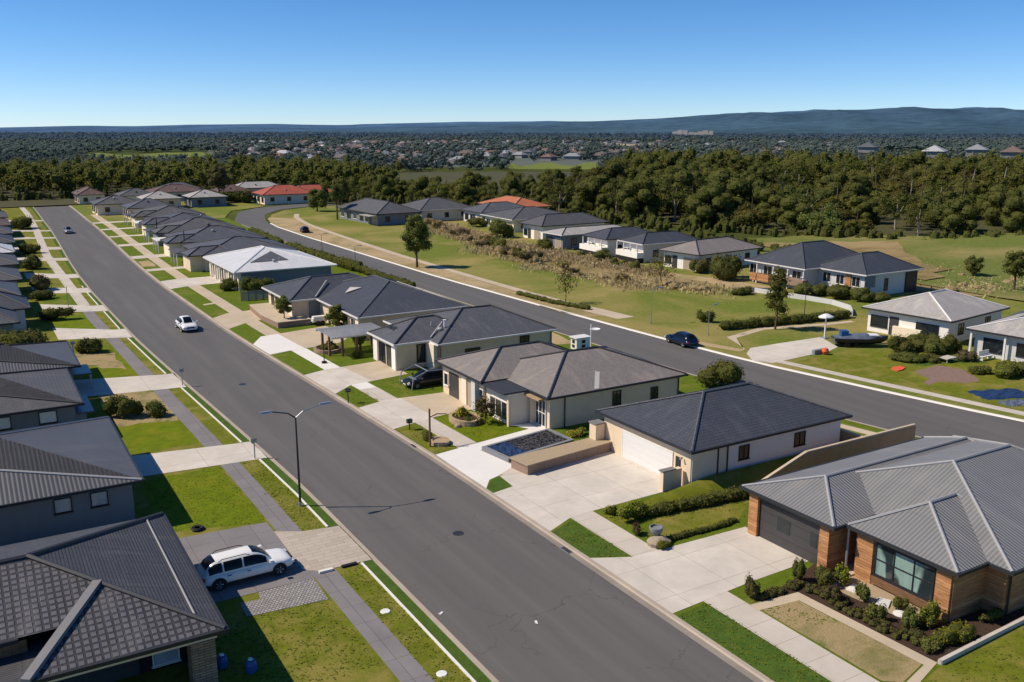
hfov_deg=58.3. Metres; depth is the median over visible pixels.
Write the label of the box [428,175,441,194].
woodland tree
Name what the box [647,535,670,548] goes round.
boulder
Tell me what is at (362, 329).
pergola
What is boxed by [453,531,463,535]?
manhole cover
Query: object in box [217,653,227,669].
water drum
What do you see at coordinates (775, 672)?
lawn
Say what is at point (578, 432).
shrub
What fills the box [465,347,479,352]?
window
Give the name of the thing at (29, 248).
shrub
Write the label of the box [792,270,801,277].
window
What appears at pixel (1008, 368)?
shrub
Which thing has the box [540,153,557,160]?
town house
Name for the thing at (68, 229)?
driving car
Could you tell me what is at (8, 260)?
street house
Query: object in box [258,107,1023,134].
hills
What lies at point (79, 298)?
footpath
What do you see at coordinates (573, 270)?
thicket
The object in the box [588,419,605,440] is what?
gate pillar
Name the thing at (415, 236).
verge tree
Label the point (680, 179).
woodland tree
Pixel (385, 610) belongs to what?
manhole cover
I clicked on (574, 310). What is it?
garden bed
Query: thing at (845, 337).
boat
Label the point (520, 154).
town house
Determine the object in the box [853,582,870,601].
shrub
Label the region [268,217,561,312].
dry ground
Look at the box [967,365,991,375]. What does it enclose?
shrub
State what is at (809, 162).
woodland tree
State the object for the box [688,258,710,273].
shrub
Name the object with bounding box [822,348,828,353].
ball
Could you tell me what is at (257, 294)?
timber fence
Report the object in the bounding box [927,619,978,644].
shrub
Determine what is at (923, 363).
garden bed
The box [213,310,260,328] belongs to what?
driveway
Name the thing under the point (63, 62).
sky
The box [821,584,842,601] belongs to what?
shrub
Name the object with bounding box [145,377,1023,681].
grass
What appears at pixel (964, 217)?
woodland tree
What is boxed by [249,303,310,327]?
terrace
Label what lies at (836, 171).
woodland tree
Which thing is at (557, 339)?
dry ground
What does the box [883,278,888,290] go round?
window
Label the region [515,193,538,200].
woodland tree
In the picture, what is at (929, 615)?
shrub
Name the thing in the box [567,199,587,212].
woodland tree
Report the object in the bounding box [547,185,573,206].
woodland tree
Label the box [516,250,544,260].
thicket
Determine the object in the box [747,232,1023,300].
meadow
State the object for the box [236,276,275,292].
shrub
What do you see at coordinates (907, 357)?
shrub
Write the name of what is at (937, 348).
shrub
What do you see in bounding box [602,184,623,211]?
woodland tree
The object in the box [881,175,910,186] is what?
woodland tree
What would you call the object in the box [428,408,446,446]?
timber post
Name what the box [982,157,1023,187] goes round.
woodland tree
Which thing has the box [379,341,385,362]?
window
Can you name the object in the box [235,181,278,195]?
street end house
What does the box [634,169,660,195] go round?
woodland tree
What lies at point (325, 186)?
woodland tree
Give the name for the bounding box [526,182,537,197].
woodland tree
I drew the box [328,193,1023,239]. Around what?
undergrowth
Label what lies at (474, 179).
woodland tree
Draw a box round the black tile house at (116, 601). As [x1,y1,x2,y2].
[0,511,228,681]
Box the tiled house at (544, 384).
[434,324,688,428]
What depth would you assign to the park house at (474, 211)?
242.30 m
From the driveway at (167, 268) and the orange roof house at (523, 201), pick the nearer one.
the driveway at (167, 268)
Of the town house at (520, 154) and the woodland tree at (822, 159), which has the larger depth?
the town house at (520, 154)
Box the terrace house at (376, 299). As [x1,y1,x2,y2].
[261,272,469,339]
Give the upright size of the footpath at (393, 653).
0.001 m
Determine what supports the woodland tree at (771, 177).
on the forest floor
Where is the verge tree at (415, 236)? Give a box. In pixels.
[400,214,432,266]
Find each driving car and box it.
[63,226,72,233]
[175,315,197,331]
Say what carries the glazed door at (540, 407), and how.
in the tiled house at (544, 384)
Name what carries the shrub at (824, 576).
on the garden bed at (985, 627)
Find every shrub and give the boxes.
[0,328,49,344]
[10,215,33,229]
[18,243,40,253]
[20,253,43,269]
[27,273,52,290]
[29,289,55,300]
[36,307,77,319]
[74,337,103,353]
[100,394,143,417]
[143,399,167,417]
[218,277,237,290]
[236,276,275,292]
[319,340,337,349]
[352,350,364,357]
[421,429,432,441]
[455,406,469,417]
[463,415,479,424]
[466,217,487,226]
[487,218,515,236]
[537,238,553,248]
[566,427,585,437]
[593,247,610,258]
[604,504,617,514]
[616,500,647,520]
[632,521,640,535]
[656,540,670,548]
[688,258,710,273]
[694,358,745,387]
[696,309,715,322]
[709,252,744,280]
[730,286,753,294]
[744,572,760,599]
[791,555,806,578]
[792,282,813,294]
[810,281,827,295]
[813,562,835,587]
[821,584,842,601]
[826,282,849,297]
[834,562,850,585]
[849,286,874,302]
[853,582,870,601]
[863,601,888,618]
[873,291,892,302]
[885,351,924,363]
[887,334,915,351]
[892,594,909,608]
[902,605,920,628]
[906,332,941,349]
[918,352,944,363]
[918,599,942,627]
[920,635,943,653]
[923,341,948,355]
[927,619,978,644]
[937,332,962,352]
[955,350,978,361]
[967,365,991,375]
[979,607,1006,621]
[992,359,1021,377]
[1015,360,1023,374]
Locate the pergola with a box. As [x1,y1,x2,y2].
[315,322,379,355]
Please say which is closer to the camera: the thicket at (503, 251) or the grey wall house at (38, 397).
the grey wall house at (38, 397)
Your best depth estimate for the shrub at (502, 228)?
207.82 m
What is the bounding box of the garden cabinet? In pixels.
[569,334,591,348]
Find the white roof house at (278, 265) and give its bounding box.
[203,246,337,290]
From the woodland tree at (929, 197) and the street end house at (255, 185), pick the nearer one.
the woodland tree at (929, 197)
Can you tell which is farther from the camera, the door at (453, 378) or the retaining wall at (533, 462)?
the door at (453, 378)
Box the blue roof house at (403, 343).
[367,304,558,370]
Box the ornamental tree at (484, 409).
[470,395,498,422]
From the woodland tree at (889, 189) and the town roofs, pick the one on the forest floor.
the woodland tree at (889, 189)
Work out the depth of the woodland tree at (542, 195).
281.65 m
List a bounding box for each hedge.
[209,188,252,202]
[247,226,284,242]
[286,241,362,271]
[355,264,417,286]
[516,291,592,309]
[633,485,749,518]
[666,517,738,539]
[717,308,851,329]
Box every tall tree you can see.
[329,184,343,219]
[330,176,350,204]
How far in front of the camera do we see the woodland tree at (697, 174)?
266.17 m
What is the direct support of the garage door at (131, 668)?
in the black tile house at (116, 601)
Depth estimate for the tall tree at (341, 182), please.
260.59 m
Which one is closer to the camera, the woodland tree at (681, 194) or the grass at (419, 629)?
the grass at (419, 629)
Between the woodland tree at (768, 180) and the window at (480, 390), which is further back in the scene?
the woodland tree at (768, 180)
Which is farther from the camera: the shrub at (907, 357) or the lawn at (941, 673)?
the shrub at (907, 357)
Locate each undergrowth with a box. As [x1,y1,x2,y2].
[0,185,213,200]
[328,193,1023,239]
[423,220,550,260]
[427,217,511,254]
[428,227,680,277]
[486,255,747,298]
[514,249,640,267]
[532,258,709,289]
[590,210,790,254]
[905,258,1023,297]
[931,272,1018,292]
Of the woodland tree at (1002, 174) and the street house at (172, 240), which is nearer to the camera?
the street house at (172, 240)
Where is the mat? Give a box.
[891,366,904,370]
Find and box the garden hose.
[190,524,203,531]
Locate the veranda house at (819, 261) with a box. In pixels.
[744,240,923,293]
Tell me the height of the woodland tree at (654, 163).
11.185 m
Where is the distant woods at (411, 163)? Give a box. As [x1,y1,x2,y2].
[0,146,1015,171]
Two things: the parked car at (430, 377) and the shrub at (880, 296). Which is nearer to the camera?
the parked car at (430, 377)
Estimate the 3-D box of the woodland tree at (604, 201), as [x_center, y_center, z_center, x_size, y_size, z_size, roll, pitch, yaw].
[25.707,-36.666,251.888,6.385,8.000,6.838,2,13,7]
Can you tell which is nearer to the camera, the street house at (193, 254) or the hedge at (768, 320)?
the hedge at (768, 320)
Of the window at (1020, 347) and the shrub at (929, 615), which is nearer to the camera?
the shrub at (929, 615)
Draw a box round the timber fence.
[240,289,268,300]
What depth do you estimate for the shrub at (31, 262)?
161.43 m
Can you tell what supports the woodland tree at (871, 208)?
on the forest floor
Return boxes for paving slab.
[846,583,856,592]
[876,597,890,608]
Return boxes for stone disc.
[893,610,903,617]
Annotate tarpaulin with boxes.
[968,388,1023,399]
[997,399,1023,406]
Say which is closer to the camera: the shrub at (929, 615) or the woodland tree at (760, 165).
the shrub at (929, 615)
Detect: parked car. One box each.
[196,544,294,590]
[299,226,309,232]
[401,367,442,388]
[664,331,699,346]
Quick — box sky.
[0,0,1023,126]
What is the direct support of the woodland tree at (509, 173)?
on the forest floor
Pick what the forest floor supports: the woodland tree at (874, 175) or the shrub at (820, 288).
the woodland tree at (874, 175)
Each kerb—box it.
[32,206,498,681]
[69,205,773,681]
[243,225,920,437]
[270,223,1023,421]
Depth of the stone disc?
47.21 m
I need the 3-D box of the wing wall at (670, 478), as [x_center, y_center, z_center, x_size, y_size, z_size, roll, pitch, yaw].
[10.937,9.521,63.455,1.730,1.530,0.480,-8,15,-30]
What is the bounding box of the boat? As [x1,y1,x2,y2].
[831,329,887,347]
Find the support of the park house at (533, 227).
on the park lawn at (674, 312)
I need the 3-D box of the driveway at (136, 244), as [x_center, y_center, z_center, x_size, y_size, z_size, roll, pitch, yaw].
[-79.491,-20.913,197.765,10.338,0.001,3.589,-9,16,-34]
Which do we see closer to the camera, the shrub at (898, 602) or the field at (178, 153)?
the shrub at (898, 602)
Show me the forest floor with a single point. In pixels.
(884, 225)
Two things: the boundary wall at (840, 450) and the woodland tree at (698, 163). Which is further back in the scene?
the woodland tree at (698, 163)
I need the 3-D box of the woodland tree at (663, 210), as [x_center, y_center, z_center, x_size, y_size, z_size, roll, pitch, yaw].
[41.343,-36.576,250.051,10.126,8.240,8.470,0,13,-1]
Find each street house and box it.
[0,211,8,217]
[0,218,10,225]
[0,225,13,233]
[0,233,15,253]
[0,242,15,253]
[0,252,19,266]
[0,266,22,284]
[0,280,21,294]
[0,291,30,330]
[0,307,20,333]
[122,204,205,227]
[132,212,221,236]
[143,217,244,245]
[152,225,267,256]
[168,236,298,271]
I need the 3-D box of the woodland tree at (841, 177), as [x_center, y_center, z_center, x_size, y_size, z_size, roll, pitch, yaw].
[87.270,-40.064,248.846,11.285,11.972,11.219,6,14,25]
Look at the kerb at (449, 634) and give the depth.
57.63 m
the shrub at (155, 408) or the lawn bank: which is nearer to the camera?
the lawn bank
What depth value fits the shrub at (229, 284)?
140.82 m
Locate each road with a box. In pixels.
[33,205,752,681]
[234,203,338,224]
[245,224,1023,448]
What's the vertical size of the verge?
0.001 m
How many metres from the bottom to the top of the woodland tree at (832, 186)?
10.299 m
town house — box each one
[277,150,292,153]
[352,144,367,147]
[448,156,471,164]
[458,150,472,153]
[488,153,509,160]
[502,150,515,153]
[512,152,527,157]
[522,149,535,155]
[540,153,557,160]
[564,153,580,159]
[592,152,609,159]
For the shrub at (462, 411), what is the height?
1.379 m
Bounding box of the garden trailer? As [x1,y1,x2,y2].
[307,315,325,325]
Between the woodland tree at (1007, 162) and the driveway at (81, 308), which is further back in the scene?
the woodland tree at (1007, 162)
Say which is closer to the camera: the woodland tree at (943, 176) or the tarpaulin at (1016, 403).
the tarpaulin at (1016, 403)
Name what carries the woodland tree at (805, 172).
on the forest floor
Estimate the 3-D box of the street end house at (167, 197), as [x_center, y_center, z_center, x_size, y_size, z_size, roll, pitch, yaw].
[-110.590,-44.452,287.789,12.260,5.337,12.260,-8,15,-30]
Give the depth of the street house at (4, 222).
211.81 m
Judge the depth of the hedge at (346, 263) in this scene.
167.91 m
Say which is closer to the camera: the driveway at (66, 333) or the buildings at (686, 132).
the driveway at (66, 333)
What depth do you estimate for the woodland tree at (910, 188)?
235.16 m
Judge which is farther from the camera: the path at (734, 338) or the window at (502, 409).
the path at (734, 338)
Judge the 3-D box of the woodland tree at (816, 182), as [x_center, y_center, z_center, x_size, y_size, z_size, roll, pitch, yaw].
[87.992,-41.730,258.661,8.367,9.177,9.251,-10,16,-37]
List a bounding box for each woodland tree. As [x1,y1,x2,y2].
[302,179,319,184]
[321,183,329,197]
[346,177,359,194]
[349,184,366,195]
[358,179,374,195]
[360,175,377,194]
[369,173,396,199]
[391,184,407,198]
[394,177,409,194]
[405,189,422,197]
[406,175,431,199]
[423,181,449,196]
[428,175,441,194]
[431,177,449,192]
[447,178,468,199]
[452,182,480,204]
[453,178,469,185]
[461,171,482,188]
[476,178,499,197]
[479,193,497,201]
[482,176,491,186]
[493,189,514,197]
[499,171,521,184]
[501,172,524,183]
[505,175,527,197]
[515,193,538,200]
[523,177,537,184]
[525,184,536,198]
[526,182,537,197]
[528,173,541,180]
[534,186,547,201]
[536,168,560,186]
[541,174,564,190]
[541,195,563,210]
[544,183,575,209]
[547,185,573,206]
[550,178,568,187]
[551,168,565,180]
[566,171,584,193]
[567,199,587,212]
[569,165,584,177]
[571,177,600,209]
[572,171,589,181]
[575,183,592,207]
[581,174,618,194]
[582,172,590,177]
[590,166,605,175]
[594,193,615,211]
[597,159,612,168]
[600,174,625,187]
[601,161,628,181]
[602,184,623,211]
[608,178,624,193]
[614,175,659,219]
[614,195,622,209]
[617,158,638,168]
[624,165,640,180]
[626,176,664,197]
[630,151,657,168]
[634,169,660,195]
[644,160,662,169]
[645,162,664,171]
[654,182,691,220]
[658,197,680,214]
[659,169,695,212]
[660,162,686,175]
[662,152,685,168]
[664,160,703,170]
[666,188,692,216]
[676,158,701,171]
[684,180,735,213]
[684,186,735,226]
[690,170,705,187]
[692,177,705,189]
[699,161,719,172]
[706,167,750,219]
[729,196,770,226]
[730,202,754,223]
[732,159,753,175]
[737,170,758,178]
[740,173,767,209]
[742,160,775,166]
[742,164,766,184]
[754,163,766,169]
[757,187,787,222]
[763,165,795,183]
[765,164,801,190]
[765,171,775,184]
[775,195,811,229]
[780,162,820,185]
[780,183,834,212]
[783,183,804,195]
[784,159,801,165]
[793,181,813,197]
[796,200,844,230]
[800,159,824,188]
[803,154,835,168]
[810,186,864,219]
[811,161,833,182]
[811,179,820,198]
[812,181,841,198]
[814,171,849,193]
[815,200,853,219]
[830,168,846,174]
[832,161,858,175]
[835,157,858,167]
[835,161,857,172]
[840,214,876,232]
[841,182,872,206]
[845,175,868,185]
[848,174,873,191]
[849,199,882,224]
[853,159,893,179]
[855,162,888,183]
[859,195,886,211]
[861,171,882,186]
[869,190,898,199]
[870,183,895,199]
[871,179,896,192]
[874,158,912,178]
[877,193,919,228]
[878,188,899,212]
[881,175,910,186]
[884,175,914,197]
[889,172,937,196]
[889,182,949,220]
[903,163,940,179]
[903,164,941,190]
[905,202,937,235]
[914,199,943,226]
[915,187,932,196]
[926,179,958,195]
[930,162,954,177]
[932,170,951,181]
[935,156,951,169]
[937,171,988,193]
[938,200,980,234]
[940,186,983,214]
[947,157,976,179]
[948,180,980,201]
[949,173,989,199]
[957,162,991,182]
[965,163,987,182]
[974,191,998,215]
[978,182,1023,225]
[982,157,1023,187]
[983,164,1018,194]
[986,160,1016,177]
[998,195,1023,232]
[1014,159,1023,176]
[1018,184,1023,199]
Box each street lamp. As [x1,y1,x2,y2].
[259,401,331,506]
[650,287,661,323]
[707,303,718,334]
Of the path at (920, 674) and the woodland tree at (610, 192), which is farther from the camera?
the woodland tree at (610, 192)
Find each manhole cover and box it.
[380,608,389,613]
[436,670,447,676]
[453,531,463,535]
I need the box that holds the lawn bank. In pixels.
[604,453,800,523]
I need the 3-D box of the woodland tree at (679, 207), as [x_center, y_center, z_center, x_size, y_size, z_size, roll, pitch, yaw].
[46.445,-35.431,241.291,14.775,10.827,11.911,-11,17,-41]
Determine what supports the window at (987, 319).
in the pale roof house at (942, 312)
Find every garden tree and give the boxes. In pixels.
[274,294,292,317]
[307,188,329,210]
[324,304,346,328]
[764,266,793,329]
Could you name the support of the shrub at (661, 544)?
on the lawn at (299, 363)
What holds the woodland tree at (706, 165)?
on the forest floor
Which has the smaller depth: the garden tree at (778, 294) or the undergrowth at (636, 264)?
the garden tree at (778, 294)
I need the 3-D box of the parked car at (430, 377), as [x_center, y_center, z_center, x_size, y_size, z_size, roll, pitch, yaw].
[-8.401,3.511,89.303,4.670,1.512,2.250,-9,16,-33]
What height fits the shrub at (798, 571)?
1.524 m
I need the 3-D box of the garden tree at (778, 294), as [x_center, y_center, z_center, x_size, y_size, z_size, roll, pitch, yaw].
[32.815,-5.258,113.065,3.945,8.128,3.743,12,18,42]
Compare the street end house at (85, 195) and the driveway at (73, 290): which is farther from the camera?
the street end house at (85, 195)
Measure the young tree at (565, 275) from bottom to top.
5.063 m
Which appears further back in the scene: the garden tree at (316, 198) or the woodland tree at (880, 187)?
the garden tree at (316, 198)
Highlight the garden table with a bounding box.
[940,355,956,362]
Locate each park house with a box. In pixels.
[335,198,421,225]
[400,197,469,220]
[459,201,524,220]
[480,206,562,231]
[518,212,608,239]
[540,224,624,249]
[579,226,651,256]
[616,230,698,262]
[657,236,764,270]
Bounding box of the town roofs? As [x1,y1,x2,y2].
[212,140,850,164]
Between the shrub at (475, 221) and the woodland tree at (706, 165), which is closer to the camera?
the shrub at (475, 221)
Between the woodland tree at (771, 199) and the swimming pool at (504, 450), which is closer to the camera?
the swimming pool at (504, 450)
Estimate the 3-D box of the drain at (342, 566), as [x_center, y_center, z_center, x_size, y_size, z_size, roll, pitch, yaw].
[-9.878,12.864,52.139,2.250,0.140,0.230,-8,15,-30]
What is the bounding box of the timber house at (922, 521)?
[739,435,1023,621]
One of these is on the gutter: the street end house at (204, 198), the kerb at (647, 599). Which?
the kerb at (647, 599)
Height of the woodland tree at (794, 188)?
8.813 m
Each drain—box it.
[318,561,357,573]
[560,546,571,553]
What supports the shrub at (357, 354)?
on the lawn at (299, 363)
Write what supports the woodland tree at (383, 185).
on the forest floor
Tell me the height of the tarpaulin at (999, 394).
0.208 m
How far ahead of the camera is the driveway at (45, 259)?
174.34 m
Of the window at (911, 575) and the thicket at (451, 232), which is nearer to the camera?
the window at (911, 575)
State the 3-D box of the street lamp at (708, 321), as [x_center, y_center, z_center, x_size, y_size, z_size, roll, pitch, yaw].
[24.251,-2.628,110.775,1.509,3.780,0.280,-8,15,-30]
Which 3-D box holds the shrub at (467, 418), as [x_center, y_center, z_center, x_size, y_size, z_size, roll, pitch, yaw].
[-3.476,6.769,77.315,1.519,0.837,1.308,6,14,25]
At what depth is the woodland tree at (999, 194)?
203.32 m
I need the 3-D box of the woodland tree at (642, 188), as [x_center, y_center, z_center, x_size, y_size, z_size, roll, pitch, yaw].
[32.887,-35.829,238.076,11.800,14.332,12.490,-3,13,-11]
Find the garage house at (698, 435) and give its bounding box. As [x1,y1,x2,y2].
[595,381,852,485]
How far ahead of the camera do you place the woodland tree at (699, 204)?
221.87 m
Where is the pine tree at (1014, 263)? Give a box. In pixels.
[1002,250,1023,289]
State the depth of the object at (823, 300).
131.87 m
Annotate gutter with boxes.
[68,205,763,681]
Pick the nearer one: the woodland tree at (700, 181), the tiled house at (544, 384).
the tiled house at (544, 384)
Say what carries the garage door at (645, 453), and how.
in the garage house at (698, 435)
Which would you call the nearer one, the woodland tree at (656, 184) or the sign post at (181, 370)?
the sign post at (181, 370)
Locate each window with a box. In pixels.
[0,416,12,430]
[38,410,58,424]
[53,496,73,515]
[90,490,109,508]
[152,648,181,668]
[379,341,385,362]
[416,344,426,362]
[443,372,448,386]
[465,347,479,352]
[479,388,483,406]
[490,394,506,421]
[520,335,529,342]
[571,238,576,244]
[612,390,621,405]
[650,386,658,399]
[653,250,658,256]
[738,444,749,460]
[749,263,757,272]
[763,265,771,275]
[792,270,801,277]
[793,430,805,447]
[822,271,830,282]
[835,273,844,284]
[851,276,860,287]
[869,314,887,328]
[871,542,935,602]
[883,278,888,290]
[915,322,938,335]
[957,323,964,334]
[982,337,1003,354]
[985,316,990,321]
[1015,343,1023,357]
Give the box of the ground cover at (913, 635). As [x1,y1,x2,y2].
[752,578,929,650]
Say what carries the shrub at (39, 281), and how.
on the lawn at (231, 610)
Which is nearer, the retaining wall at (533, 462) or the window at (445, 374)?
the retaining wall at (533, 462)
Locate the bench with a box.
[978,349,992,360]
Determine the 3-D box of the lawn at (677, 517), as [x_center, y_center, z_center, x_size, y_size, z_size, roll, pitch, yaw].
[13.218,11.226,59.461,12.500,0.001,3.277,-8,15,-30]
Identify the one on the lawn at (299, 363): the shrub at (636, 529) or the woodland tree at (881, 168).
the shrub at (636, 529)
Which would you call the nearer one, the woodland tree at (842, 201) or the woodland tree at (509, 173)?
the woodland tree at (842, 201)
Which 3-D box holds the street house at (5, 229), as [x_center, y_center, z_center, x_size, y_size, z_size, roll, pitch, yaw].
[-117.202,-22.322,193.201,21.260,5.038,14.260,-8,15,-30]
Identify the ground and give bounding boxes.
[73,135,1023,681]
[139,261,155,266]
[207,142,674,169]
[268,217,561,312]
[441,221,705,290]
[552,332,570,344]
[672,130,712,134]
[763,241,949,279]
[914,283,993,296]
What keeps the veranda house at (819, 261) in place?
on the park lawn at (674, 312)
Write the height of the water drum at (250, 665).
0.680 m
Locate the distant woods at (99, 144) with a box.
[0,135,1023,154]
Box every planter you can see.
[314,344,340,353]
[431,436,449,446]
[449,411,480,426]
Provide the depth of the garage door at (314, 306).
119.25 m
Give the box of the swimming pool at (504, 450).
[482,428,573,462]
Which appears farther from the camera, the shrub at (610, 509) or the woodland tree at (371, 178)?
the woodland tree at (371, 178)
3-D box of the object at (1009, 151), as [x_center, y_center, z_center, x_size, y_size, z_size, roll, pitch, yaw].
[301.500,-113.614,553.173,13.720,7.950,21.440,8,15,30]
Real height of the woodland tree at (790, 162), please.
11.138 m
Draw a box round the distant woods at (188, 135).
[0,131,1023,140]
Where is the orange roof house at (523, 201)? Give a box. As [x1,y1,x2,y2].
[477,195,552,208]
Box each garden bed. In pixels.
[498,292,601,316]
[563,425,589,439]
[752,564,1023,661]
[832,575,919,618]
[904,355,989,365]
[913,365,979,384]
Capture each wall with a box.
[509,438,611,474]
[659,466,681,491]
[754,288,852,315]
[761,423,915,479]
[812,348,822,354]
[839,428,861,441]
[937,616,1023,664]
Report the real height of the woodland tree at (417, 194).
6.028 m
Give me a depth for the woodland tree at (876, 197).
237.43 m
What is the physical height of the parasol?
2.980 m
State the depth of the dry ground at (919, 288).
140.79 m
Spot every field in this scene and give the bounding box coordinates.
[88,152,212,158]
[509,162,596,168]
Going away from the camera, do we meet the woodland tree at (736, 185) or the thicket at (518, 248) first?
the thicket at (518, 248)
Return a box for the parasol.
[818,313,833,338]
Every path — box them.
[697,342,743,351]
[728,321,852,348]
[749,592,936,681]
[840,424,875,434]
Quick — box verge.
[29,206,491,681]
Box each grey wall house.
[0,340,92,388]
[0,367,93,431]
[0,416,144,545]
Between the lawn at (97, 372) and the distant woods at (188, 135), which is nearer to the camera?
the lawn at (97, 372)
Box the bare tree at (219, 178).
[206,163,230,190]
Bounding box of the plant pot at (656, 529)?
[649,524,662,535]
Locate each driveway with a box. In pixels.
[12,230,49,231]
[13,237,54,238]
[13,246,60,249]
[17,257,67,260]
[24,273,78,278]
[31,287,90,292]
[40,304,107,311]
[53,328,131,339]
[74,373,185,396]
[94,221,131,223]
[101,227,134,229]
[109,234,142,237]
[119,242,152,245]
[130,254,166,258]
[132,442,266,475]
[145,266,183,270]
[161,276,222,288]
[179,522,314,602]
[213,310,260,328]
[240,578,327,616]
[252,334,303,354]
[274,526,371,570]
[279,326,346,347]
[302,367,370,393]
[344,361,407,380]
[359,398,433,428]
[401,392,471,416]
[436,418,546,487]
[494,451,681,530]
[591,527,806,612]
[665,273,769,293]
[747,337,836,362]
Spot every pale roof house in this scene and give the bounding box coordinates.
[861,289,1009,340]
[965,311,1023,361]
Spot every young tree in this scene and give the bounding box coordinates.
[554,269,577,300]
[643,251,677,279]
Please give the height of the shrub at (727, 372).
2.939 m
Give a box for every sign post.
[179,368,183,384]
[251,438,256,457]
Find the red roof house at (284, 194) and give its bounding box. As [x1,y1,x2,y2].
[251,184,332,204]
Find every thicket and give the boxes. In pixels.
[423,217,436,223]
[431,219,442,227]
[447,227,470,235]
[473,239,491,245]
[480,232,498,242]
[489,236,506,249]
[500,246,510,254]
[504,245,522,250]
[510,248,519,256]
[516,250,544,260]
[528,255,542,263]
[555,259,569,270]
[569,268,580,273]
[614,272,629,280]
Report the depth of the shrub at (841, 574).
50.10 m
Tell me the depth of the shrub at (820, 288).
136.10 m
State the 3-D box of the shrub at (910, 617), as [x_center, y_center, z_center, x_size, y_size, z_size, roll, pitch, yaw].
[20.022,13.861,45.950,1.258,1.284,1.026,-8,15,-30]
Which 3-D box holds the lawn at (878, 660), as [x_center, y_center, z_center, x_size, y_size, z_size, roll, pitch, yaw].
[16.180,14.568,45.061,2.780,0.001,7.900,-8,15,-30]
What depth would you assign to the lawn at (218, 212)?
274.36 m
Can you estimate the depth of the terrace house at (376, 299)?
117.11 m
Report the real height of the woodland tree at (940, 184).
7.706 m
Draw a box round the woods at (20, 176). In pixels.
[0,146,1023,195]
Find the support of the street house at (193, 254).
on the lawn at (299, 363)
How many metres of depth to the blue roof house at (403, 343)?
97.64 m
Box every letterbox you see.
[345,388,350,402]
[406,418,412,429]
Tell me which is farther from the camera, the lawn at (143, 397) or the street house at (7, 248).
the street house at (7, 248)
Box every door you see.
[55,659,141,681]
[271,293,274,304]
[309,301,319,319]
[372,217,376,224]
[386,344,391,366]
[449,371,458,399]
[534,229,540,239]
[535,400,545,427]
[555,238,560,248]
[621,429,672,474]
[672,255,676,267]
[683,257,693,269]
[758,500,819,564]
[888,316,898,334]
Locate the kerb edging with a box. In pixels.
[82,286,475,681]
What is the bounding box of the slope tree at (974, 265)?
[963,255,984,275]
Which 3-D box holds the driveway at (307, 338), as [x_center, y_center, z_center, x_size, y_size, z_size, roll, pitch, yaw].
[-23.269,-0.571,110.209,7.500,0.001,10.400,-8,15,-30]
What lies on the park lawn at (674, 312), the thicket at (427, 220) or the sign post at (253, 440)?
the thicket at (427, 220)
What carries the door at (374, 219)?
in the park house at (374, 211)
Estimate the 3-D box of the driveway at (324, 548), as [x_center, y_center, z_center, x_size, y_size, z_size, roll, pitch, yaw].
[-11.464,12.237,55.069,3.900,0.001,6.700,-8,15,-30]
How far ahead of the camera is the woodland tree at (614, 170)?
308.23 m
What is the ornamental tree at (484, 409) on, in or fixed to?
on the lawn at (492, 430)
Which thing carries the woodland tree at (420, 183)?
on the forest floor
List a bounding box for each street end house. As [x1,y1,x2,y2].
[71,186,106,204]
[89,195,136,214]
[113,188,149,199]
[120,198,175,219]
[135,191,182,206]
[146,184,200,200]
[157,182,201,188]
[181,189,228,206]
[210,184,252,192]
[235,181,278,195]
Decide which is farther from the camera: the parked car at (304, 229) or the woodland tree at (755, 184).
the woodland tree at (755, 184)
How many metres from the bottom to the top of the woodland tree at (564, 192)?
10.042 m
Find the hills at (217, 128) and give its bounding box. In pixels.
[0,107,1007,132]
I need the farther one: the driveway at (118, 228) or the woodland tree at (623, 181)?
the woodland tree at (623, 181)
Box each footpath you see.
[19,207,89,304]
[83,305,434,681]
[91,215,279,335]
[291,348,374,389]
[294,214,632,318]
[360,387,878,681]
[777,361,1023,415]
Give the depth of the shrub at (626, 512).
58.34 m
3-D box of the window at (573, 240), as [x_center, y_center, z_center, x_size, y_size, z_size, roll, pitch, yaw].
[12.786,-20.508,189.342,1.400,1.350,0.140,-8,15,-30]
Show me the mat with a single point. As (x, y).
(897, 368)
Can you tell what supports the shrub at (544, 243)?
on the park lawn at (674, 312)
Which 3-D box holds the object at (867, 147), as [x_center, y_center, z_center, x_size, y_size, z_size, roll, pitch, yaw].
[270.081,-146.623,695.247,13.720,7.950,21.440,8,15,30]
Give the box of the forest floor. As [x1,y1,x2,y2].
[0,172,1014,235]
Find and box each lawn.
[0,206,471,681]
[41,295,76,304]
[51,315,95,328]
[71,198,253,211]
[74,345,136,378]
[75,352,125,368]
[80,202,262,223]
[95,217,1023,681]
[95,394,198,453]
[99,391,177,426]
[139,467,265,530]
[271,205,341,221]
[272,219,1023,419]
[397,423,455,453]
[437,411,525,441]
[487,476,510,492]
[552,521,627,556]
[642,496,749,539]
[678,604,830,681]
[763,601,920,681]
[793,350,1023,409]
[924,623,1023,681]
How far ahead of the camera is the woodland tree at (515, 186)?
284.58 m
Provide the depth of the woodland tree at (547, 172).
313.12 m
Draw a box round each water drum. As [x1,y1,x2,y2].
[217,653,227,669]
[245,657,256,673]
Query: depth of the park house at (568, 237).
190.17 m
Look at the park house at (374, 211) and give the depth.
239.43 m
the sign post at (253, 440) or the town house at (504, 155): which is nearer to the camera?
the sign post at (253, 440)

